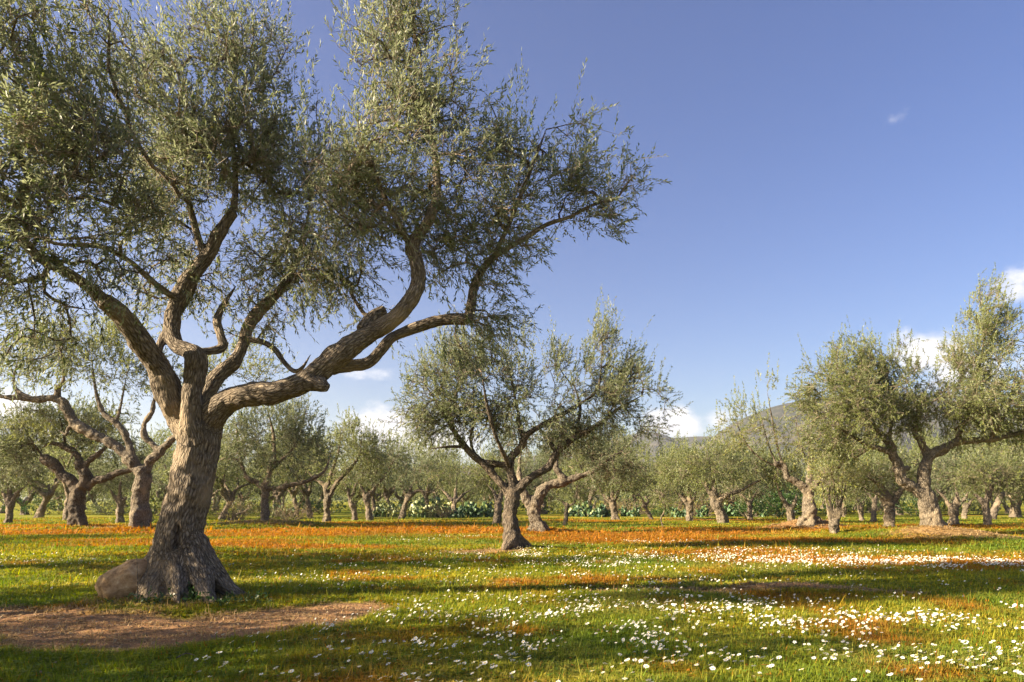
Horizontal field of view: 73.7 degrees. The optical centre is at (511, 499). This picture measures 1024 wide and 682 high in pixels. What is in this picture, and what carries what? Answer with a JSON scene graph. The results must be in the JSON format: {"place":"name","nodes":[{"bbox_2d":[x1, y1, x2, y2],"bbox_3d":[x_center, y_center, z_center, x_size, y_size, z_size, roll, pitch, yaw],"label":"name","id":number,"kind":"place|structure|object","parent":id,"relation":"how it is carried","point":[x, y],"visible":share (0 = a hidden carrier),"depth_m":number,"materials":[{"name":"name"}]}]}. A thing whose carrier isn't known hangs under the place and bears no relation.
{"place":"outdoors","nodes":[
{"label":"outdoors","id":0,"kind":"place"},
{"bbox_2d":[221,432,710,499],"bbox_3d":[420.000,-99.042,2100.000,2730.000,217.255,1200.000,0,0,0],"label":"hill","id":1,"kind":"structure","parent":0,"point":[665,437],"depth_m":1957.10,"materials":[{"name":"plant"}]},
{"bbox_2d":[0,500,1023,681],"bbox_3d":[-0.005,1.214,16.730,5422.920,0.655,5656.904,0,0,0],"label":"ground","id":2,"kind":"structure","parent":0,"point":[173,629],"depth_m":8.12,"materials":[{"name":"soil"}]},
{"bbox_2d":[0,423,59,522],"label":"olive tree","id":3,"kind":"object","parent":2,"relation":"on","point":[10,497],"visible":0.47,"depth_m":38.81,"materials":[{"name":"green plant"}]},
{"bbox_2d":[0,458,63,514],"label":"olive tree","id":4,"kind":"object","parent":2,"relation":"on","point":[29,497],"visible":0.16,"depth_m":61.65,"materials":[{"name":"green plant"}]},
{"bbox_2d":[0,493,63,514],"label":"bush","id":5,"kind":"object","parent":2,"relation":"on","point":[49,506],"visible":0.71,"depth_m":60.86,"materials":[{"name":"green plant"}]},
{"bbox_2d":[0,420,91,517],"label":"olive tree","id":6,"kind":"object","parent":2,"relation":"on","point":[46,497],"visible":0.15,"depth_m":51.79,"materials":[{"name":"green plant"}]},
{"bbox_2d":[28,400,132,519],"bbox_3d":[-29.224,-2.603,46.368,7.249,8.811,6.779,0,0,42],"label":"olive tree","id":7,"kind":"object","parent":2,"relation":"on","point":[66,462],"visible":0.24,"depth_m":45.78,"materials":[{"name":"green plant"}]},
{"bbox_2d":[0,379,163,525],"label":"olive tree","id":8,"kind":"object","parent":2,"relation":"on","point":[79,488],"visible":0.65,"depth_m":31.91,"materials":[{"name":"green plant"}]},
{"bbox_2d":[85,497,130,514],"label":"bush","id":9,"kind":"object","parent":2,"relation":"on","point":[101,507],"visible":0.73,"depth_m":59.86,"materials":[{"name":"green plant"}]},
{"bbox_2d":[65,441,152,522],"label":"olive tree","id":10,"kind":"object","parent":2,"relation":"on","point":[119,499],"visible":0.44,"depth_m":38.82,"materials":[{"name":"green plant"}]},
{"bbox_2d":[94,559,146,599],"bbox_3d":[-5.194,1.098,9.206,0.738,0.604,0.630,0,0,0],"label":"boulder","id":11,"kind":"object","parent":2,"relation":"on","point":[119,581],"visible":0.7,"depth_m":8.95,"materials":[{"name":"stone"}]},
{"bbox_2d":[104,586,162,606],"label":"leafy weed","id":12,"kind":"object","parent":2,"relation":"on","point":[148,598],"visible":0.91,"depth_m":8.59,"materials":[{"name":"green plant"}]},
{"bbox_2d":[110,422,174,487],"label":"olive tree","id":13,"kind":"object","parent":2,"relation":"on","point":[162,438],"visible":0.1,"depth_m":72.29,"materials":[{"name":"green plant"}]},
{"bbox_2d":[124,486,163,515],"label":"bush","id":14,"kind":"object","parent":2,"relation":"on","point":[156,503],"visible":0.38,"depth_m":58.87,"materials":[{"name":"green plant"}]},
{"bbox_2d":[116,458,172,513],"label":"olive tree","id":15,"kind":"object","parent":2,"relation":"on","point":[153,479],"visible":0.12,"depth_m":65.07,"materials":[{"name":"green plant"}]},
{"bbox_2d":[0,291,298,527],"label":"olive tree","id":16,"kind":"object","parent":2,"relation":"on","point":[140,512],"visible":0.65,"depth_m":29.94,"materials":[{"name":"green plant"}]},
{"bbox_2d":[132,440,221,497],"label":"olive tree","id":17,"kind":"object","parent":2,"relation":"on","point":[162,458],"visible":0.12,"depth_m":58.87,"materials":[{"name":"green plant"}]},
{"bbox_2d":[179,580,210,602],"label":"leafy weed","id":18,"kind":"object","parent":2,"relation":"on","point":[195,597],"visible":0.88,"depth_m":8.73,"materials":[{"name":"green plant"}]},
{"bbox_2d":[151,422,245,497],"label":"olive tree","id":19,"kind":"object","parent":2,"relation":"on","point":[166,472],"visible":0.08,"depth_m":51.47,"materials":[{"name":"green plant"}]},
{"bbox_2d":[193,586,270,606],"bbox_3d":[-3.577,1.278,8.716,0.981,0.360,0.438,0,0,0],"label":"leafy weed","id":20,"kind":"object","parent":2,"relation":"on","point":[221,601],"visible":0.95,"depth_m":8.69,"materials":[{"name":"green plant"}]},
{"bbox_2d":[209,492,260,520],"bbox_3d":[-16.762,0.527,41.099,3.410,2.007,2.934,0,0,0],"label":"bush","id":21,"kind":"object","parent":2,"relation":"on","point":[234,514],"visible":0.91,"depth_m":40.90,"materials":[{"name":"green plant"}]},
{"bbox_2d":[213,434,277,519],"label":"olive tree","id":22,"kind":"object","parent":2,"relation":"on","point":[223,487],"visible":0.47,"depth_m":47.01,"materials":[{"name":"green plant"}]},
{"bbox_2d":[239,496,291,514],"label":"bush","id":23,"kind":"object","parent":2,"relation":"on","point":[276,505],"visible":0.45,"depth_m":62.52,"materials":[{"name":"green plant"}]},
{"bbox_2d":[230,457,301,502],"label":"olive tree","id":24,"kind":"object","parent":2,"relation":"on","point":[272,497],"visible":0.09,"depth_m":70.12,"materials":[{"name":"green plant"}]},
{"bbox_2d":[232,435,317,507],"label":"olive tree","id":25,"kind":"object","parent":2,"relation":"on","point":[277,494],"visible":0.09,"depth_m":64.56,"materials":[{"name":"green plant"}]},
{"bbox_2d":[217,376,346,519],"bbox_3d":[-12.168,-2.281,35.053,7.220,8.574,4.727,0,0,0],"label":"olive tree","id":26,"kind":"object","parent":2,"relation":"on","point":[271,463],"visible":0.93,"depth_m":34.97,"materials":[{"name":"green plant"}]},
{"bbox_2d":[260,500,316,520],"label":"bush","id":27,"kind":"object","parent":2,"relation":"on","point":[283,518],"visible":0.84,"depth_m":42.39,"materials":[{"name":"green plant"}]},
{"bbox_2d":[257,424,324,515],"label":"olive tree","id":28,"kind":"object","parent":2,"relation":"on","point":[293,492],"visible":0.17,"depth_m":58.76,"materials":[{"name":"green plant"}]},
{"bbox_2d":[269,464,324,512],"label":"olive tree","id":29,"kind":"object","parent":2,"relation":"on","point":[314,490],"visible":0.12,"depth_m":70.23,"materials":[{"name":"green plant"}]},
{"bbox_2d":[265,416,344,517],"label":"olive tree","id":30,"kind":"object","parent":2,"relation":"on","point":[305,492],"visible":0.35,"depth_m":48.34,"materials":[{"name":"green plant"}]},
{"bbox_2d":[298,494,350,514],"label":"bush","id":31,"kind":"object","parent":2,"relation":"on","point":[338,509],"visible":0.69,"depth_m":64.85,"materials":[{"name":"green plant"}]},
{"bbox_2d":[0,0,671,603],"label":"olive tree","id":32,"kind":"object","parent":2,"relation":"on","point":[198,408],"visible":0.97,"depth_m":9.04,"materials":[{"name":"green plant"}]},
{"bbox_2d":[304,403,410,521],"bbox_3d":[-8.916,-1.768,38.876,6.372,7.489,3.560,0,0,0],"label":"olive tree","id":33,"kind":"object","parent":2,"relation":"on","point":[329,486],"visible":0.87,"depth_m":38.70,"materials":[{"name":"green plant"}]},
{"bbox_2d":[325,447,390,519],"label":"olive tree","id":34,"kind":"object","parent":2,"relation":"on","point":[351,499],"visible":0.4,"depth_m":43.65,"materials":[{"name":"green plant"}]},
{"bbox_2d":[334,455,381,508],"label":"olive tree","id":35,"kind":"object","parent":2,"relation":"on","point":[358,496],"visible":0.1,"depth_m":80.38,"materials":[{"name":"green plant"}]},
{"bbox_2d":[337,425,403,513],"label":"olive tree","id":36,"kind":"object","parent":2,"relation":"on","point":[373,502],"visible":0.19,"depth_m":61.70,"materials":[{"name":"green plant"}]},
{"bbox_2d":[341,427,420,520],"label":"olive tree","id":37,"kind":"object","parent":2,"relation":"on","point":[367,501],"visible":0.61,"depth_m":43.57,"materials":[{"name":"green plant"}]},
{"bbox_2d":[354,446,419,506],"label":"olive tree","id":38,"kind":"object","parent":2,"relation":"on","point":[386,493],"visible":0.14,"depth_m":74.41,"materials":[{"name":"green plant"}]},
{"bbox_2d":[376,503,399,516],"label":"prickly pear cactus","id":39,"kind":"object","parent":2,"relation":"on","point":[392,512],"visible":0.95,"depth_m":54.30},
{"bbox_2d":[377,470,424,503],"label":"olive tree","id":40,"kind":"object","parent":2,"relation":"on","point":[397,496],"visible":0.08,"depth_m":83.56,"materials":[{"name":"green plant"}]},
{"bbox_2d":[384,443,447,519],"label":"olive tree","id":41,"kind":"object","parent":2,"relation":"on","point":[410,493],"visible":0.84,"depth_m":48.12,"materials":[{"name":"green plant"}]},
{"bbox_2d":[411,499,440,517],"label":"prickly pear cactus","id":42,"kind":"object","parent":2,"relation":"on","point":[416,509],"visible":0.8,"depth_m":53.54,"materials":[{"name":"plant"}]},
{"bbox_2d":[387,430,467,507],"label":"olive tree","id":43,"kind":"object","parent":2,"relation":"on","point":[426,495],"visible":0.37,"depth_m":60.60,"materials":[{"name":"green plant"}]},
{"bbox_2d":[412,497,449,517],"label":"prickly pear cactus","id":44,"kind":"object","parent":2,"relation":"on","point":[424,513],"visible":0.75,"depth_m":53.59,"materials":[{"name":"plant"}]},
{"bbox_2d":[411,452,461,500],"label":"olive tree","id":45,"kind":"object","parent":2,"relation":"on","point":[437,492],"visible":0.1,"depth_m":70.59,"materials":[{"name":"green plant"}]},
{"bbox_2d":[0,583,876,648],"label":"pebbles","id":46,"kind":"object","parent":2,"relation":"on","point":[194,621],"visible":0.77,"depth_m":7.59,"materials":[{"name":"stone"}]},
{"bbox_2d":[419,449,492,513],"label":"olive tree","id":47,"kind":"object","parent":2,"relation":"on","point":[454,499],"visible":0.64,"depth_m":55.84,"materials":[{"name":"green plant"}]},
{"bbox_2d":[448,503,467,517],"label":"prickly pear cactus","id":48,"kind":"object","parent":2,"relation":"on","point":[458,513],"visible":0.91,"depth_m":53.61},
{"bbox_2d":[441,489,487,509],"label":"bush","id":49,"kind":"object","parent":2,"relation":"on","point":[473,498],"visible":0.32,"depth_m":65.77,"materials":[{"name":"green plant"}]},
{"bbox_2d":[443,460,486,507],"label":"olive tree","id":50,"kind":"object","parent":2,"relation":"on","point":[462,491],"visible":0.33,"depth_m":82.29,"materials":[{"name":"green plant"}]},
{"bbox_2d":[466,501,484,517],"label":"prickly pear cactus","id":51,"kind":"object","parent":2,"relation":"on","point":[473,511],"visible":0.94,"depth_m":53.52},
{"bbox_2d":[477,501,492,516],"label":"prickly pear cactus","id":52,"kind":"object","parent":2,"relation":"on","point":[487,508],"visible":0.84,"depth_m":53.80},
{"bbox_2d":[450,438,526,523],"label":"olive tree","id":53,"kind":"object","parent":2,"relation":"on","point":[497,516],"visible":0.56,"depth_m":36.81,"materials":[{"name":"green plant"}]},
{"bbox_2d":[458,447,534,499],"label":"olive tree","id":54,"kind":"object","parent":2,"relation":"on","point":[477,478],"visible":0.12,"depth_m":67.80,"materials":[{"name":"green plant"}]},
{"bbox_2d":[476,453,527,500],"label":"olive tree","id":55,"kind":"object","parent":2,"relation":"on","point":[491,493],"visible":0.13,"depth_m":60.90,"materials":[{"name":"green plant"}]},
{"bbox_2d":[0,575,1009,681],"bbox_3d":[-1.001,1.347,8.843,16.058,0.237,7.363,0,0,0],"label":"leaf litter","id":56,"kind":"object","parent":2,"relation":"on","point":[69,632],"visible":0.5,"depth_m":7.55,"materials":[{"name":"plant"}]},
{"bbox_2d":[0,515,1023,681],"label":"grass","id":57,"kind":"structure","parent":2,"relation":"on","point":[20,535],"depth_m":9.29,"materials":[{"name":"plant"}]},
{"bbox_2d":[1,534,1023,654],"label":"distant daisies","id":58,"kind":"object","parent":2,"relation":"on","point":[801,620],"visible":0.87,"depth_m":8.47,"materials":[{"name":"white plant"}]},
{"bbox_2d":[17,473,1007,506],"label":"woods","id":59,"kind":"object","parent":2,"relation":"on","point":[288,498],"visible":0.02,"depth_m":136.12,"materials":[{"name":"green plant"}]},
{"bbox_2d":[377,287,692,549],"bbox_3d":[0.554,-2.087,18.742,8.535,7.894,4.102,0,0,0],"label":"olive tree","id":60,"kind":"object","parent":2,"relation":"on","point":[611,391],"visible":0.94,"depth_m":18.75,"materials":[{"name":"green plant"}]},
{"bbox_2d":[499,449,575,513],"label":"olive tree","id":61,"kind":"object","parent":2,"relation":"on","point":[525,473],"visible":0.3,"depth_m":65.47,"materials":[{"name":"green plant"}]},
{"bbox_2d":[522,443,582,497],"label":"olive tree","id":62,"kind":"object","parent":2,"relation":"on","point":[535,462],"visible":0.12,"depth_m":70.39,"materials":[{"name":"green plant"}]},
{"bbox_2d":[544,497,593,514],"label":"bush","id":63,"kind":"object","parent":2,"relation":"on","point":[560,507],"visible":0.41,"depth_m":61.37,"materials":[{"name":"green plant"}]},
{"bbox_2d":[544,457,599,524],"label":"olive tree","id":64,"kind":"object","parent":2,"relation":"on","point":[567,505],"visible":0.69,"depth_m":34.92,"materials":[{"name":"green plant"}]},
{"bbox_2d":[487,397,667,531],"bbox_3d":[2.613,-1.154,27.837,6.876,6.072,4.302,0,0,27],"label":"olive tree","id":65,"kind":"object","parent":2,"relation":"on","point":[534,502],"visible":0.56,"depth_m":27.37,"materials":[{"name":"green plant"}]},
{"bbox_2d":[574,501,591,516],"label":"prickly pear cactus","id":66,"kind":"object","parent":2,"relation":"on","point":[582,510],"visible":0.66,"depth_m":54.39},
{"bbox_2d":[587,504,604,516],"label":"prickly pear cactus","id":67,"kind":"object","parent":2,"relation":"on","point":[597,512],"visible":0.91,"depth_m":53.66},
{"bbox_2d":[558,418,634,509],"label":"olive tree","id":68,"kind":"object","parent":2,"relation":"on","point":[580,461],"visible":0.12,"depth_m":59.62,"materials":[{"name":"green plant"}]},
{"bbox_2d":[585,490,632,512],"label":"bush","id":69,"kind":"object","parent":2,"relation":"on","point":[595,505],"visible":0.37,"depth_m":63.58,"materials":[{"name":"green plant"}]},
{"bbox_2d":[575,448,654,519],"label":"olive tree","id":70,"kind":"object","parent":2,"relation":"on","point":[612,498],"visible":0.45,"depth_m":44.96,"materials":[{"name":"green plant"}]},
{"bbox_2d":[593,495,653,515],"bbox_3d":[9.464,0.581,57.536,5.391,2.065,4.258,0,0,0],"label":"bush","id":71,"kind":"object","parent":2,"relation":"on","point":[620,503],"visible":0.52,"depth_m":57.33,"materials":[{"name":"green plant"}]},
{"bbox_2d":[599,454,657,510],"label":"olive tree","id":72,"kind":"object","parent":2,"relation":"on","point":[635,500],"visible":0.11,"depth_m":72.43,"materials":[{"name":"green plant"}]},
{"bbox_2d":[624,447,684,518],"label":"olive tree","id":73,"kind":"object","parent":2,"relation":"on","point":[644,505],"visible":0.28,"depth_m":46.62,"materials":[{"name":"green plant"}]},
{"bbox_2d":[633,485,676,514],"bbox_3d":[12.380,0.144,59.703,3.871,2.881,3.643,0,0,0],"label":"bush","id":74,"kind":"object","parent":2,"relation":"on","point":[650,506],"visible":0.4,"depth_m":59.67,"materials":[{"name":"green plant"}]},
{"bbox_2d":[642,461,678,526],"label":"olive tree","id":75,"kind":"object","parent":2,"relation":"on","point":[662,487],"visible":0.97,"depth_m":31.77,"materials":[{"name":"green plant"}]},
{"bbox_2d":[625,430,697,509],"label":"olive tree","id":76,"kind":"object","parent":2,"relation":"on","point":[648,445],"visible":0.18,"depth_m":57.97,"materials":[{"name":"green plant"}]},
{"bbox_2d":[646,438,722,521],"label":"olive tree","id":77,"kind":"object","parent":2,"relation":"on","point":[689,501],"visible":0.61,"depth_m":42.26,"materials":[{"name":"green plant"}]},
{"bbox_2d":[661,487,734,515],"bbox_3d":[15.817,0.206,57.418,6.791,2.851,5.512,0,0,0],"label":"bush","id":78,"kind":"object","parent":2,"relation":"on","point":[698,506],"visible":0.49,"depth_m":57.46,"materials":[{"name":"green plant"}]},
{"bbox_2d":[669,424,775,522],"bbox_3d":[12.098,-1.203,39.081,6.173,6.394,3.747,0,0,0],"label":"olive tree","id":79,"kind":"object","parent":2,"relation":"on","point":[716,501],"visible":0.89,"depth_m":38.72,"materials":[{"name":"green plant"}]},
{"bbox_2d":[684,438,778,508],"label":"olive tree","id":80,"kind":"object","parent":2,"relation":"on","point":[734,497],"visible":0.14,"depth_m":59.01,"materials":[{"name":"green plant"}]},
{"bbox_2d":[717,457,771,519],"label":"olive tree","id":81,"kind":"object","parent":2,"relation":"on","point":[749,501],"visible":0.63,"depth_m":45.07,"materials":[{"name":"green plant"}]},
{"bbox_2d":[734,492,766,516],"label":"bush","id":82,"kind":"object","parent":2,"relation":"on","point":[755,509],"visible":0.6,"depth_m":50.36,"materials":[{"name":"green plant"}]},
{"bbox_2d":[707,443,794,516],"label":"olive tree","id":83,"kind":"object","parent":2,"relation":"on","point":[727,487],"visible":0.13,"depth_m":54.84,"materials":[{"name":"green plant"}]},
{"bbox_2d":[757,481,802,517],"bbox_3d":[19.718,0.144,49.463,3.674,3.158,3.219,0,0,0],"label":"bush","id":84,"kind":"object","parent":2,"relation":"on","point":[775,499],"visible":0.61,"depth_m":49.25,"materials":[{"name":"green plant"}]},
{"bbox_2d":[746,437,820,520],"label":"olive tree","id":85,"kind":"object","parent":2,"relation":"on","point":[790,511],"visible":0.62,"depth_m":38.77,"materials":[{"name":"green plant"}]},
{"bbox_2d":[707,353,879,526],"bbox_3d":[12.714,-2.279,31.353,7.577,8.763,3.592,0,0,0],"label":"olive tree","id":86,"kind":"object","parent":2,"relation":"on","point":[809,517],"visible":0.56,"depth_m":31.00,"materials":[{"name":"green plant"}]},
{"bbox_2d":[797,443,869,533],"bbox_3d":[12.638,-0.313,26.628,2.457,4.111,2.536,0,0,0],"label":"sprouting stump","id":87,"kind":"object","parent":2,"relation":"on","point":[834,514],"visible":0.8,"depth_m":26.56,"materials":[{"name":"green plant"}]},
{"bbox_2d":[793,451,891,516],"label":"olive tree","id":88,"kind":"object","parent":2,"relation":"on","point":[843,511],"visible":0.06,"depth_m":53.63,"materials":[{"name":"green plant"}]},
{"bbox_2d":[820,460,892,520],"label":"olive tree","id":89,"kind":"object","parent":2,"relation":"on","point":[860,507],"visible":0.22,"depth_m":43.62,"materials":[{"name":"green plant"}]},
{"bbox_2d":[843,450,897,521],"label":"olive tree","id":90,"kind":"object","parent":2,"relation":"on","point":[874,509],"visible":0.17,"depth_m":41.12,"materials":[{"name":"green plant"}]},
{"bbox_2d":[854,486,906,514],"bbox_3d":[33.239,0.077,61.211,4.353,2.846,3.736,0,0,0],"label":"bush","id":91,"kind":"object","parent":2,"relation":"on","point":[880,512],"visible":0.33,"depth_m":61.23,"materials":[{"name":"green plant"}]},
{"bbox_2d":[831,439,941,526],"bbox_3d":[18.828,-0.642,34.360,4.838,5.174,4.531,0,0,32],"label":"olive tree","id":92,"kind":"object","parent":2,"relation":"on","point":[884,494],"visible":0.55,"depth_m":33.96,"materials":[{"name":"green plant"}]},
{"bbox_2d":[777,262,1023,526],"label":"olive tree","id":93,"kind":"object","parent":2,"relation":"on","point":[976,403],"visible":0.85,"depth_m":24.92,"materials":[{"name":"green plant"}]},
{"bbox_2d":[854,429,946,514],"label":"olive tree","id":94,"kind":"object","parent":2,"relation":"on","point":[917,448],"visible":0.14,"depth_m":59.83,"materials":[{"name":"green plant"}]},
{"bbox_2d":[895,497,942,515],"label":"bush","id":95,"kind":"object","parent":2,"relation":"on","point":[908,508],"visible":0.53,"depth_m":59.17,"materials":[{"name":"green plant"}]},
{"bbox_2d":[887,448,983,499],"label":"olive tree","id":96,"kind":"object","parent":2,"relation":"on","point":[939,496],"visible":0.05,"depth_m":60.69,"materials":[{"name":"green plant"}]},
{"bbox_2d":[905,424,977,502],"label":"olive tree","id":97,"kind":"object","parent":2,"relation":"on","point":[945,454],"visible":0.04,"depth_m":65.64,"materials":[{"name":"green plant"}]},
{"bbox_2d":[911,492,979,514],"bbox_3d":[39.362,0.328,61.905,5.650,2.333,4.620,0,0,0],"label":"bush","id":98,"kind":"object","parent":2,"relation":"on","point":[945,507],"visible":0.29,"depth_m":61.98,"materials":[{"name":"green plant"}]},
{"bbox_2d":[910,443,1007,524],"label":"olive tree","id":99,"kind":"object","parent":2,"relation":"on","point":[954,507],"visible":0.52,"depth_m":36.86,"materials":[{"name":"green plant"}]},
{"bbox_2d":[939,469,988,518],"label":"olive tree","id":100,"kind":"object","parent":2,"relation":"on","point":[965,505],"visible":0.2,"depth_m":48.17,"materials":[{"name":"green plant"}]},
{"bbox_2d":[951,491,1002,514],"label":"bush","id":101,"kind":"object","parent":2,"relation":"on","point":[978,510],"visible":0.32,"depth_m":63.53,"materials":[{"name":"green plant"}]},
{"bbox_2d":[933,442,1023,524],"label":"olive tree","id":102,"kind":"object","parent":2,"relation":"on","point":[989,469],"visible":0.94,"depth_m":35.69,"materials":[{"name":"green plant"}]},
{"bbox_2d":[946,414,1023,519],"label":"olive tree","id":103,"kind":"object","parent":2,"relation":"on","point":[994,507],"visible":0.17,"depth_m":46.73,"materials":[{"name":"green plant"}]},
{"bbox_2d":[954,431,1023,516],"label":"olive tree","id":104,"kind":"object","parent":2,"relation":"on","point":[1012,513],"visible":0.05,"depth_m":52.77,"materials":[{"name":"green plant"}]},
{"bbox_2d":[993,471,1023,517],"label":"olive tree","id":105,"kind":"object","parent":2,"relation":"on","point":[1017,510],"visible":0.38,"depth_m":49.91,"materials":[{"name":"green plant"}]},
{"bbox_2d":[0,0,1023,499],"label":"sky","id":106,"kind":"structure","parent":0,"point":[829,161],"materials":[{"name":"blue"}]},
{"bbox_2d":[698,394,1023,499],"bbox_3d":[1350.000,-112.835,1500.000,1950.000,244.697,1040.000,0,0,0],"label":"hill","id":107,"kind":"structure","parent":0,"point":[778,411],"depth_m":1336.97,"materials":[{"name":"plant"}]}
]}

